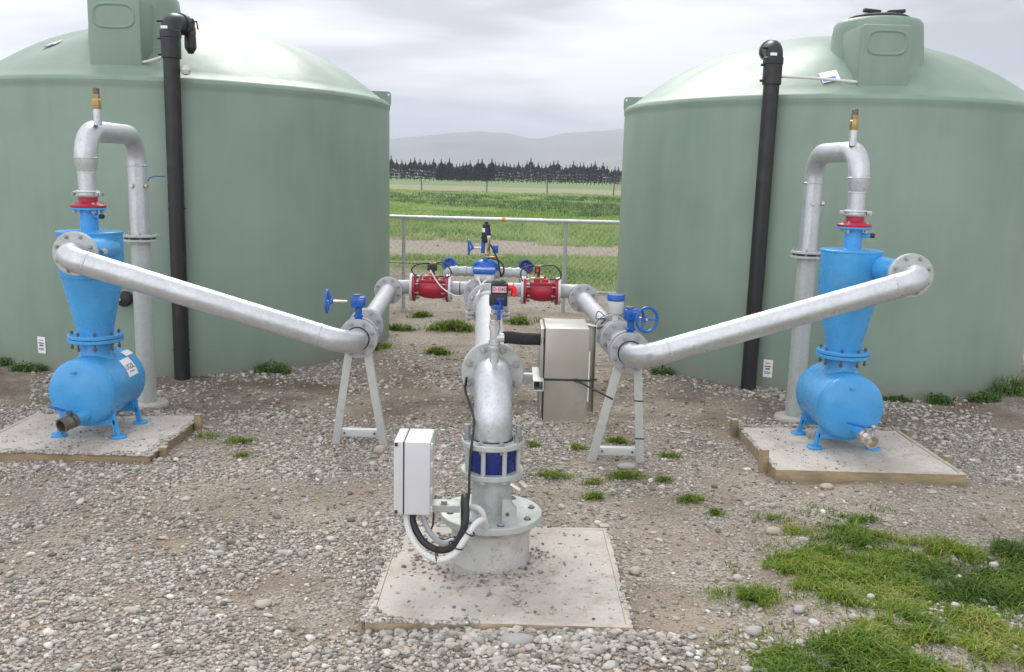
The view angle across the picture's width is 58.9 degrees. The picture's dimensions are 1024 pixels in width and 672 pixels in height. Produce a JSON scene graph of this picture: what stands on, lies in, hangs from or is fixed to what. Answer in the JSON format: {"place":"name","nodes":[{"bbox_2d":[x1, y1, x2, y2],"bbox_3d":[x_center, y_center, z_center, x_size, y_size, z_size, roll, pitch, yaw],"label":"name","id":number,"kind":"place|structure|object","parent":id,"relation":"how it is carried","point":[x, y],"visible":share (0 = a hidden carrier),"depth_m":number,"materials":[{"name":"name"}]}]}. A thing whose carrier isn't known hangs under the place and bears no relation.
{"place":"outdoors","nodes":[
{"label":"outdoors","id":0,"kind":"place"},
{"bbox_2d":[398,278,597,304],"bbox_3d":[-0.205,-0.375,7.244,1.715,0.292,0.806,2,10,0],"label":"manifold","id":1,"kind":"object","parent":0,"point":[461,287],"visible":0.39,"depth_m":7.24,"materials":[{"name":"grey metal"}]},
{"bbox_2d":[408,261,452,301],"bbox_3d":[-0.651,-0.440,7.287,0.347,0.328,0.226,2,10,0],"label":"control valve","id":2,"kind":"object","parent":1,"relation":"attached to","point":[426,286],"visible":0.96,"depth_m":7.22,"materials":[{"name":"red metal"}]},
{"bbox_2d":[472,257,498,278],"bbox_3d":[-0.224,-0.544,7.724,0.236,0.257,0.236,2,10,0],"label":"diaphragm valve","id":3,"kind":"object","parent":1,"relation":"attached to","point":[485,262],"visible":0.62,"depth_m":7.65,"materials":[{"name":"blue paint"}]},
{"bbox_2d":[443,266,527,282],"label":"back pipe","id":4,"kind":"object","parent":3,"relation":"attached to","point":[509,272],"visible":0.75,"depth_m":7.69,"materials":[{"name":"grey metal"}]},
{"bbox_2d":[442,257,456,269],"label":"handwheel valve","id":5,"kind":"object","parent":4,"relation":"attached to","point":[449,261],"visible":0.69,"depth_m":7.81,"materials":[{"name":"blue paint"}]},
{"bbox_2d":[519,259,532,273],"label":"handwheel valve","id":6,"kind":"object","parent":4,"relation":"attached to","point":[525,263],"visible":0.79,"depth_m":7.81,"materials":[{"name":"metal"}]},
{"bbox_2d":[481,221,504,276],"bbox_3d":[-0.163,-0.732,7.665,0.215,0.466,0.090,6,11,22],"label":"air release valve","id":7,"kind":"object","parent":3,"relation":"on","point":[485,240],"visible":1,"depth_m":7.66,"materials":[{"name":"black metal"}]},
{"bbox_2d":[468,239,498,254],"bbox_3d":[-0.248,-0.748,7.688,0.264,0.138,0.137,2,10,0],"label":"gate valve","id":8,"kind":"object","parent":7,"relation":"attached to","point":[495,247],"visible":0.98,"depth_m":7.68,"materials":[{"name":"blue metal"}]},
{"bbox_2d":[462,283,520,364],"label":"pipe","id":9,"kind":"object","parent":1,"relation":"attached to","point":[478,311],"visible":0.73,"depth_m":5.84,"materials":[{"name":"metal"}]},
{"bbox_2d":[473,267,495,284],"bbox_3d":[-0.203,-0.417,6.586,0.162,0.154,0.134,2,10,0],"label":"flow meter","id":10,"kind":"object","parent":9,"relation":"attached to","point":[484,273],"visible":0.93,"depth_m":6.53,"materials":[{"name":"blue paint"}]},
{"bbox_2d":[430,270,479,296],"bbox_3d":[-0.380,-0.392,6.908,0.159,0.235,0.788,-5,12,-32],"label":"white cable","id":11,"kind":"object","parent":10,"relation":"attached to","point":[449,292],"visible":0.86,"depth_m":7.12,"materials":[{"name":"plastic"}]},
{"bbox_2d":[519,264,561,304],"bbox_3d":[0.230,-0.417,7.287,0.337,0.328,0.226,2,10,0],"label":"control valve","id":12,"kind":"object","parent":1,"relation":"attached to","point":[541,288],"visible":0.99,"depth_m":7.22,"materials":[{"name":"red metal"}]},
{"bbox_2d":[568,284,641,360],"bbox_3d":[0.610,-0.096,6.120,0.240,0.328,1.583,0,10,-6],"label":"branch pipe","id":13,"kind":"object","parent":1,"relation":"attached to","point":[582,298],"visible":0.63,"depth_m":6.11,"materials":[{"name":"metal"}]},
{"bbox_2d":[607,293,624,320],"bbox_3d":[0.652,-0.170,5.711,0.112,0.189,0.112,2,10,0],"label":"valve","id":14,"kind":"object","parent":13,"relation":"on","point":[615,304],"visible":0.98,"depth_m":5.67,"materials":[{"name":"white plastic"}]},
{"bbox_2d":[623,306,658,332],"bbox_3d":[0.716,0.009,5.270,0.204,0.396,0.229,-3,11,-24],"label":"butterfly valve","id":15,"kind":"object","parent":13,"relation":"attached to","point":[631,314],"visible":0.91,"depth_m":5.18,"materials":[{"name":"blue paint"}]},
{"bbox_2d":[390,129,623,166],"bbox_3d":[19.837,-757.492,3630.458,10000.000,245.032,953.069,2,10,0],"label":"hills","id":16,"kind":"structure","parent":0,"point":[512,149],"depth_m":3410.91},
{"bbox_2d":[392,156,622,178],"bbox_3d":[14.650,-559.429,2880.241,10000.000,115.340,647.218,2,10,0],"label":"foothills","id":17,"kind":"structure","parent":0,"point":[612,162],"depth_m":2808.19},
{"bbox_2d":[0,174,1023,671],"bbox_3d":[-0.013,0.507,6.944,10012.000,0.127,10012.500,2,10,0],"label":"ground","id":18,"kind":"structure","parent":0,"point":[1004,412],"depth_m":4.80,"materials":[{"name":"gravel"}]},
{"bbox_2d":[0,357,14,366],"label":"weed","id":19,"kind":"object","parent":18,"relation":"on","point":[5,362],"visible":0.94,"depth_m":7.76,"materials":[{"name":"green plant"}]},
{"bbox_2d":[7,360,46,372],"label":"weed","id":20,"kind":"object","parent":18,"relation":"on","point":[29,366],"visible":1,"depth_m":7.54,"materials":[{"name":"green plant"}]},
{"bbox_2d":[0,411,202,462],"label":"concrete pad","id":21,"kind":"object","parent":18,"relation":"on","point":[151,437],"visible":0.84,"depth_m":5.60,"materials":[{"name":"concrete"}]},
{"bbox_2d":[48,207,147,438],"bbox_3d":[-2.606,-0.084,5.596,0.465,1.402,0.733,2,10,0],"label":"filter","id":22,"kind":"object","parent":21,"relation":"on","point":[99,380],"visible":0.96,"depth_m":5.52,"materials":[{"name":"metal"}]},
{"bbox_2d":[52,231,377,357],"bbox_3d":[-1.697,-0.210,5.238,1.830,0.746,0.327,0,10,-11],"label":"diagonal pipe","id":23,"kind":"object","parent":22,"relation":"attached to","point":[75,253],"visible":1,"depth_m":5.14,"materials":[{"name":"metal"}]},
{"bbox_2d":[70,87,168,407],"bbox_3d":[-2.608,-0.490,6.042,0.350,2.193,1.093,2,10,0],"label":"gooseneck pipe","id":24,"kind":"object","parent":18,"relation":"on","point":[139,236],"visible":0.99,"depth_m":6.29,"materials":[{"name":"silver metal"}]},
{"bbox_2d":[0,0,390,376],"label":"water tank","id":25,"kind":"object","parent":18,"relation":"on","point":[286,157],"visible":0.8,"depth_m":7.52,"materials":[{"name":"green plastic"}]},
{"bbox_2d":[118,291,132,306],"bbox_3d":[-3.121,-0.303,7.332,0.128,0.124,0.156,2,10,0],"label":"tank outlet fitting","id":26,"kind":"object","parent":25,"relation":"attached to","point":[126,299],"visible":0.68,"depth_m":7.27,"materials":[{"name":"black plastic"}]},
{"bbox_2d":[142,13,198,379],"bbox_3d":[-2.711,-1.111,7.402,0.350,2.917,0.472,-8,14,-44],"label":"black pipe","id":27,"kind":"object","parent":25,"relation":"attached to","point":[175,27],"visible":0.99,"depth_m":7.17,"materials":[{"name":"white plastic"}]},
{"bbox_2d":[188,432,222,439],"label":"grass tuft","id":28,"kind":"object","parent":18,"relation":"on","point":[207,434],"visible":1,"depth_m":5.86,"materials":[{"name":"plant"}]},
{"bbox_2d":[221,434,257,445],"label":"grass tuft","id":29,"kind":"object","parent":18,"relation":"on","point":[238,439],"visible":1,"depth_m":5.75,"materials":[{"name":"plant"}]},
{"bbox_2d":[229,450,257,458],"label":"grass tuft","id":30,"kind":"object","parent":18,"relation":"on","point":[242,453],"visible":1,"depth_m":5.50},
{"bbox_2d":[254,599,271,608],"bbox_3d":[-0.990,1.065,3.604,0.067,0.030,0.059,2,10,0],"label":"stone","id":31,"kind":"object","parent":18,"relation":"on","point":[262,603],"visible":1,"depth_m":3.59,"materials":[{"name":"stone"}]},
{"bbox_2d":[252,359,292,374],"bbox_3d":[-2.026,0.258,7.684,0.352,0.125,0.230,2,10,0],"label":"weed","id":32,"kind":"object","parent":18,"relation":"on","point":[278,367],"visible":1,"depth_m":7.66,"materials":[{"name":"green plant"}]},
{"bbox_2d":[332,353,387,445],"bbox_3d":[-0.960,0.402,5.682,0.359,0.653,0.125,2,10,0],"label":"pipe stand","id":33,"kind":"object","parent":18,"relation":"on","point":[380,430],"visible":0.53,"depth_m":5.68,"materials":[{"name":"paint"}]},
{"bbox_2d":[344,276,402,345],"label":"branch pipe","id":34,"kind":"object","parent":33,"relation":"on","point":[388,290],"visible":0.52,"depth_m":6.45,"materials":[{"name":"metal"}]},
{"bbox_2d":[325,289,365,318],"bbox_3d":[-0.986,-0.083,5.514,0.304,0.405,0.152,2,10,0],"label":"butterfly valve","id":35,"kind":"object","parent":34,"relation":"on","point":[358,302],"visible":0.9,"depth_m":5.49,"materials":[{"name":"blue paint"}]},
{"bbox_2d":[373,445,385,453],"bbox_3d":[-0.819,0.705,5.613,0.076,0.060,0.059,2,10,0],"label":"stone","id":36,"kind":"object","parent":18,"relation":"on","point":[380,449],"visible":1,"depth_m":5.59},
{"bbox_2d":[374,340,393,350],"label":"grass tuft","id":37,"kind":"object","parent":18,"relation":"on","point":[384,345],"visible":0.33,"depth_m":8.91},
{"bbox_2d":[390,155,395,179],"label":"conifer tree","id":38,"kind":"object","parent":18,"relation":"on","point":[392,163],"visible":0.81,"depth_m":215.00,"materials":[{"name":"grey plant"}]},
{"bbox_2d":[389,323,418,330],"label":"grass tuft","id":39,"kind":"object","parent":18,"relation":"on","point":[396,327],"visible":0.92,"depth_m":9.97,"materials":[{"name":"plant"}]},
{"bbox_2d":[408,158,413,180],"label":"conifer tree","id":40,"kind":"object","parent":18,"relation":"on","point":[410,166],"visible":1,"depth_m":217.12,"materials":[{"name":"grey plant"}]},
{"bbox_2d":[411,158,418,180],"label":"conifer tree","id":41,"kind":"object","parent":18,"relation":"on","point":[415,167],"visible":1,"depth_m":217.56,"materials":[{"name":"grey plant"}]},
{"bbox_2d":[406,311,433,317],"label":"grass tuft","id":42,"kind":"object","parent":18,"relation":"on","point":[417,314],"visible":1,"depth_m":10.96,"materials":[{"name":"plant"}]},
{"bbox_2d":[422,161,428,178],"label":"conifer tree","id":43,"kind":"object","parent":18,"relation":"on","point":[425,168],"visible":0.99,"depth_m":218.88,"materials":[{"name":"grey plant"}]},
{"bbox_2d":[431,158,437,180],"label":"conifer tree","id":44,"kind":"object","parent":18,"relation":"on","point":[434,169],"visible":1,"depth_m":219.63,"materials":[{"name":"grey plant"}]},
{"bbox_2d":[421,346,454,355],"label":"grass tuft","id":45,"kind":"object","parent":18,"relation":"on","point":[435,350],"visible":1,"depth_m":8.73,"materials":[{"name":"plant"}]},
{"bbox_2d":[437,159,445,179],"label":"conifer tree","id":46,"kind":"object","parent":18,"relation":"on","point":[440,166],"visible":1,"depth_m":220.09,"materials":[{"name":"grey plant"}]},
{"bbox_2d":[418,318,474,332],"bbox_3d":[-0.649,-0.132,10.082,0.869,0.145,0.587,2,10,0],"label":"grass tuft","id":47,"kind":"object","parent":18,"relation":"on","point":[457,325],"visible":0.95,"depth_m":10.01,"materials":[{"name":"plant"}]},
{"bbox_2d":[459,163,465,181],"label":"conifer tree","id":48,"kind":"object","parent":18,"relation":"on","point":[462,173],"visible":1,"depth_m":221.88,"materials":[{"name":"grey plant"}]},
{"bbox_2d":[477,159,486,181],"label":"conifer tree","id":49,"kind":"object","parent":18,"relation":"on","point":[482,171],"visible":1,"depth_m":223.62,"materials":[{"name":"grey plant"}]},
{"bbox_2d":[487,159,496,181],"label":"conifer tree","id":50,"kind":"object","parent":18,"relation":"on","point":[491,169],"visible":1,"depth_m":224.47,"materials":[{"name":"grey plant"}]},
{"bbox_2d":[365,523,632,630],"bbox_3d":[-0.043,1.052,3.962,1.029,0.110,1.039,2,10,0],"label":"concrete pad","id":51,"kind":"object","parent":18,"relation":"on","point":[407,586],"visible":0.73,"depth_m":3.73,"materials":[{"name":"concrete"}]},
{"bbox_2d":[440,423,541,573],"bbox_3d":[-0.090,0.694,4.012,0.452,0.635,0.452,2,10,0],"label":"wellhead","id":52,"kind":"object","parent":51,"relation":"on","point":[500,544],"visible":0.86,"depth_m":3.90,"materials":[{"name":"metal"}]},
{"bbox_2d":[432,499,460,512],"bbox_3d":[-0.281,0.712,3.838,0.125,0.045,0.076,2,10,0],"label":"box bracket","id":53,"kind":"object","parent":52,"relation":"attached to","point":[446,505],"visible":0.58,"depth_m":3.80,"materials":[{"name":"metal"}]},
{"bbox_2d":[394,428,434,514],"bbox_3d":[-0.403,0.564,3.786,0.158,0.310,0.212,2,10,0],"label":"junction box","id":54,"kind":"object","parent":53,"relation":"attached to","point":[414,451],"visible":1,"depth_m":3.69,"materials":[{"name":"white plastic"}]},
{"bbox_2d":[420,515,453,545],"bbox_3d":[-0.317,0.795,3.808,0.153,0.173,0.050,2,10,4],"label":"grey conduit","id":55,"kind":"object","parent":54,"relation":"attached to","point":[432,535],"visible":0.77,"depth_m":3.80,"materials":[{"name":"plastic"}]},
{"bbox_2d":[410,493,469,553],"bbox_3d":[-0.301,0.765,3.756,0.256,0.242,0.178,2,10,0],"label":"black conduit","id":56,"kind":"object","parent":54,"relation":"attached to","point":[428,545],"visible":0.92,"depth_m":3.71,"materials":[{"name":"plastic"}]},
{"bbox_2d":[404,514,488,562],"bbox_3d":[-0.275,0.817,3.745,0.356,0.198,0.167,2,10,0],"label":"white conduit","id":57,"kind":"object","parent":54,"relation":"hanging from","point":[472,527],"visible":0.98,"depth_m":3.70,"materials":[{"name":"plastic"}]},
{"bbox_2d":[435,528,474,561],"bbox_3d":[-0.232,0.852,3.696,0.162,0.161,0.084,2,10,0],"label":"conduit tie","id":58,"kind":"object","parent":57,"relation":"attached to","point":[452,546],"visible":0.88,"depth_m":3.67,"materials":[{"name":"plastic"}]},
{"bbox_2d":[461,342,523,443],"bbox_3d":[-0.090,0.243,4.014,0.284,0.392,0.342,2,10,0],"label":"elbow pipe","id":59,"kind":"object","parent":52,"relation":"attached to","point":[492,389],"visible":0.98,"depth_m":3.94,"materials":[{"name":"metal"}]},
{"bbox_2d":[464,377,474,501],"bbox_3d":[-0.187,0.477,3.977,0.043,0.531,0.360,1,10,-5],"label":"black cable","id":60,"kind":"object","parent":59,"relation":"hanging from","point":[472,436],"visible":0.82,"depth_m":3.87,"materials":[{"name":"rubber"}]},
{"bbox_2d":[488,305,504,362],"bbox_3d":[-0.067,-0.006,3.998,0.071,0.271,0.077,2,10,0],"label":"sensor riser","id":61,"kind":"object","parent":59,"relation":"on","point":[497,337],"visible":0.98,"depth_m":3.99,"materials":[{"name":"metal"}]},
{"bbox_2d":[489,279,516,308],"bbox_3d":[-0.045,-0.186,3.972,0.124,0.127,0.085,6,11,23],"label":"pressure switch","id":62,"kind":"object","parent":61,"relation":"attached to","point":[500,289],"visible":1,"depth_m":3.95,"materials":[{"name":"black plastic"}]},
{"bbox_2d":[502,331,540,344],"bbox_3d":[0.054,0.012,4.063,0.218,0.080,0.066,-5,12,-32],"label":"insulated hose","id":63,"kind":"object","parent":61,"relation":"attached to","point":[519,338],"visible":0.87,"depth_m":4.03,"materials":[{"name":"rubber"}]},
{"bbox_2d":[523,367,543,390],"bbox_3d":[0.058,0.195,4.187,0.167,0.047,0.300,2,10,0],"label":"cabinet bracket","id":64,"kind":"object","parent":59,"relation":"attached to","point":[534,378],"visible":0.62,"depth_m":4.16,"materials":[{"name":"metal"}]},
{"bbox_2d":[537,318,612,421],"bbox_3d":[0.289,0.157,4.215,0.337,0.428,0.339,2,10,0],"label":"steel cabinet","id":65,"kind":"object","parent":64,"relation":"attached to","point":[566,358],"visible":0.99,"depth_m":4.10,"materials":[{"name":"silver metal"}]},
{"bbox_2d":[390,215,618,311],"bbox_3d":[-0.077,-0.885,11.534,7.003,1.233,0.084,2,10,0],"label":"chain link fence","id":66,"kind":"object","parent":18,"relation":"on","point":[566,222],"visible":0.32,"depth_m":11.45,"materials":[{"name":"metal"}]},
{"bbox_2d":[390,188,620,295],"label":"field grass","id":67,"kind":"structure","parent":18,"relation":"on","point":[402,202],"depth_m":29.87,"materials":[{"name":"plant"}]},
{"bbox_2d":[500,633,534,644],"bbox_3d":[0.020,1.121,3.344,0.129,0.040,0.072,2,10,0],"label":"stone","id":68,"kind":"object","parent":18,"relation":"on","point":[516,638],"visible":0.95,"depth_m":3.33,"materials":[{"name":"stone"}]},
{"bbox_2d":[503,314,542,325],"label":"grass tuft","id":69,"kind":"object","parent":18,"relation":"on","point":[517,320],"visible":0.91,"depth_m":10.67,"materials":[{"name":"plant"}]},
{"bbox_2d":[526,160,535,182],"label":"conifer tree","id":70,"kind":"object","parent":18,"relation":"on","point":[531,167],"visible":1,"depth_m":228.77,"materials":[{"name":"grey plant"}]},
{"bbox_2d":[525,440,543,447],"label":"grass tuft","id":71,"kind":"object","parent":18,"relation":"on","point":[533,443],"visible":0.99,"depth_m":5.77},
{"bbox_2d":[534,162,541,183],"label":"conifer tree","id":72,"kind":"object","parent":18,"relation":"on","point":[538,169],"visible":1,"depth_m":229.68,"materials":[{"name":"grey plant"}]},
{"bbox_2d":[529,468,581,481],"bbox_3d":[0.254,0.793,5.252,0.301,0.060,0.221,-2,11,-21],"label":"grass tuft","id":73,"kind":"object","parent":18,"relation":"on","point":[547,473],"visible":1,"depth_m":5.23,"materials":[{"name":"plant"}]},
{"bbox_2d":[553,160,561,183],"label":"conifer tree","id":74,"kind":"object","parent":18,"relation":"on","point":[558,169],"visible":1,"depth_m":232.00,"materials":[{"name":"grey plant"}]},
{"bbox_2d":[560,442,586,450],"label":"grass tuft","id":75,"kind":"object","parent":18,"relation":"on","point":[574,446],"visible":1,"depth_m":5.72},
{"bbox_2d":[591,162,598,184],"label":"conifer tree","id":76,"kind":"object","parent":18,"relation":"on","point":[595,167],"visible":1,"depth_m":236.50,"materials":[{"name":"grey plant"}]},
{"bbox_2d":[581,477,609,486],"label":"grass tuft","id":77,"kind":"object","parent":18,"relation":"on","point":[594,480],"visible":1,"depth_m":5.13,"materials":[{"name":"plant"}]},
{"bbox_2d":[573,489,619,502],"bbox_3d":[0.454,0.864,4.918,0.276,0.057,0.170,2,10,0],"label":"grass tuft","id":78,"kind":"object","parent":18,"relation":"on","point":[592,495],"visible":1,"depth_m":4.91,"materials":[{"name":"plant"}]},
{"bbox_2d":[591,644,605,654],"bbox_3d":[0.311,1.130,3.263,0.048,0.036,0.046,6,11,23],"label":"stone","id":79,"kind":"object","parent":18,"relation":"on","point":[598,649],"visible":1,"depth_m":3.25,"materials":[{"name":"stone"}]},
{"bbox_2d":[599,163,605,184],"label":"conifer tree","id":80,"kind":"object","parent":18,"relation":"on","point":[602,168],"visible":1,"depth_m":236.60,"materials":[{"name":"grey plant"}]},
{"bbox_2d":[587,366,643,462],"bbox_3d":[0.635,0.486,5.446,0.352,0.655,0.105,2,10,0],"label":"pipe stand","id":81,"kind":"object","parent":18,"relation":"on","point":[596,447],"visible":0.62,"depth_m":5.44,"materials":[{"name":"paint"}]},
{"bbox_2d":[603,435,635,445],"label":"grass tuft","id":82,"kind":"object","parent":18,"relation":"on","point":[620,440],"visible":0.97,"depth_m":5.91,"materials":[{"name":"plant"}]},
{"bbox_2d":[599,467,648,480],"bbox_3d":[0.648,0.796,5.219,0.327,0.064,0.222,2,10,0],"label":"grass tuft","id":83,"kind":"object","parent":18,"relation":"on","point":[625,474],"visible":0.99,"depth_m":5.21,"materials":[{"name":"plant"}]},
{"bbox_2d":[617,463,635,469],"bbox_3d":[0.679,0.773,5.384,0.113,0.040,0.069,2,10,0],"label":"stone","id":84,"kind":"object","parent":18,"relation":"on","point":[625,466],"visible":0.91,"depth_m":5.36,"materials":[{"name":"stone"}]},
{"bbox_2d":[628,566,640,574],"bbox_3d":[0.542,1.038,4.008,0.051,0.036,0.057,8,12,31],"label":"stone","id":85,"kind":"object","parent":18,"relation":"on","point":[634,570],"visible":1,"depth_m":3.99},
{"bbox_2d":[647,474,673,482],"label":"grass tuft","id":86,"kind":"object","parent":18,"relation":"on","point":[662,478],"visible":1,"depth_m":5.17,"materials":[{"name":"plant"}]},
{"bbox_2d":[649,365,677,375],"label":"weed","id":87,"kind":"object","parent":18,"relation":"on","point":[659,370],"visible":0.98,"depth_m":8.10,"materials":[{"name":"green plant"}]},
{"bbox_2d":[655,450,687,459],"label":"grass tuft","id":88,"kind":"object","parent":18,"relation":"on","point":[673,455],"visible":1,"depth_m":5.63,"materials":[{"name":"plant"}]},
{"bbox_2d":[669,491,712,503],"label":"grass tuft","id":89,"kind":"object","parent":18,"relation":"on","point":[690,497],"visible":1,"depth_m":4.89,"materials":[{"name":"plant"}]},
{"bbox_2d":[704,506,729,516],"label":"grass tuft","id":90,"kind":"object","parent":18,"relation":"on","point":[713,510],"visible":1,"depth_m":4.68,"materials":[{"name":"plant"}]},
{"bbox_2d":[701,579,804,613],"bbox_3d":[0.992,1.072,3.761,0.416,0.068,0.324,6,11,24],"label":"grass tuft","id":91,"kind":"object","parent":18,"relation":"on","point":[754,594],"visible":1,"depth_m":3.77,"materials":[{"name":"plant"}]},
{"bbox_2d":[745,625,762,635],"bbox_3d":[0.929,1.134,3.485,0.072,0.036,0.059,2,10,0],"label":"stone","id":92,"kind":"object","parent":18,"relation":"on","point":[753,630],"visible":1,"depth_m":3.47,"materials":[{"name":"stone"}]},
{"bbox_2d":[750,510,794,523],"bbox_3d":[1.323,0.924,4.648,0.266,0.054,0.160,2,10,0],"label":"grass tuft","id":93,"kind":"object","parent":18,"relation":"on","point":[771,517],"visible":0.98,"depth_m":4.64,"materials":[{"name":"plant"}]},
{"bbox_2d":[766,526,780,534],"bbox_3d":[1.286,0.960,4.468,0.079,0.040,0.056,2,10,0],"label":"stone","id":94,"kind":"object","parent":18,"relation":"on","point":[772,530],"visible":1,"depth_m":4.45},
{"bbox_2d":[740,40,857,389],"bbox_3d":[2.310,-0.946,7.413,0.773,2.847,0.309,2,10,0],"label":"black pipe","id":95,"kind":"object","parent":18,"relation":"on","point":[771,54],"visible":0.99,"depth_m":7.25,"materials":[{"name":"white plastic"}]},
{"bbox_2d":[793,605,805,613],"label":"stone","id":96,"kind":"object","parent":18,"relation":"on","point":[798,609],"visible":1,"depth_m":3.65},
{"bbox_2d":[616,8,1023,398],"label":"water tank","id":97,"kind":"object","parent":18,"relation":"on","point":[940,137],"visible":0.9,"depth_m":7.40,"materials":[{"name":"green plastic"}]},
{"bbox_2d":[819,483,833,489],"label":"stone","id":98,"kind":"object","parent":18,"relation":"on","point":[827,486],"visible":1,"depth_m":5.16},
{"bbox_2d":[729,418,966,485],"bbox_3d":[2.091,0.741,5.756,1.214,0.210,0.980,2,10,0],"label":"concrete pad","id":99,"kind":"object","parent":18,"relation":"on","point":[911,457],"visible":0.8,"depth_m":5.51,"materials":[{"name":"concrete"}]},
{"bbox_2d":[791,226,894,450],"bbox_3d":[2.117,0.020,5.667,0.465,1.389,0.825,2,10,0],"label":"filter","id":100,"kind":"object","parent":99,"relation":"on","point":[839,396],"visible":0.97,"depth_m":5.62,"materials":[{"name":"metal"}]},
{"bbox_2d":[609,253,933,372],"bbox_3d":[1.484,-0.109,5.143,1.815,0.746,0.323,2,10,0],"label":"diagonal pipe","id":101,"kind":"object","parent":100,"relation":"attached to","point":[910,275],"visible":1,"depth_m":5.01,"materials":[{"name":"metal"}]},
{"bbox_2d":[774,109,871,422],"bbox_3d":[2.109,-0.384,6.141,0.300,2.193,1.053,2,10,0],"label":"gooseneck pipe","id":102,"kind":"object","parent":100,"relation":"attached to","point":[852,153],"visible":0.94,"depth_m":6.37,"materials":[{"name":"silver metal"}]},
{"bbox_2d":[703,499,1023,671],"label":"grass patch","id":103,"kind":"object","parent":18,"relation":"on","point":[876,645],"visible":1,"depth_m":3.79,"materials":[{"name":"plant"}]},
{"bbox_2d":[882,394,912,402],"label":"weed","id":104,"kind":"object","parent":18,"relation":"on","point":[891,398],"visible":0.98,"depth_m":7.29,"materials":[{"name":"green plant"}]},
{"bbox_2d":[923,392,955,405],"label":"weed","id":105,"kind":"object","parent":18,"relation":"on","point":[934,399],"visible":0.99,"depth_m":7.29,"materials":[{"name":"green plant"}]},
{"bbox_2d":[965,387,1002,403],"bbox_3d":[3.863,0.483,7.400,0.334,0.126,0.193,2,10,0],"label":"weed","id":106,"kind":"object","parent":18,"relation":"on","point":[989,397],"visible":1,"depth_m":7.37,"materials":[{"name":"green plant"}]},
{"bbox_2d":[991,372,1023,396],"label":"weed","id":107,"kind":"object","parent":18,"relation":"on","point":[1008,388],"visible":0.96,"depth_m":7.60,"materials":[{"name":"green plant"}]},
{"bbox_2d":[0,0,1023,138],"label":"sky","id":108,"kind":"structure","parent":0,"point":[530,69],"materials":[{"name":"white"}]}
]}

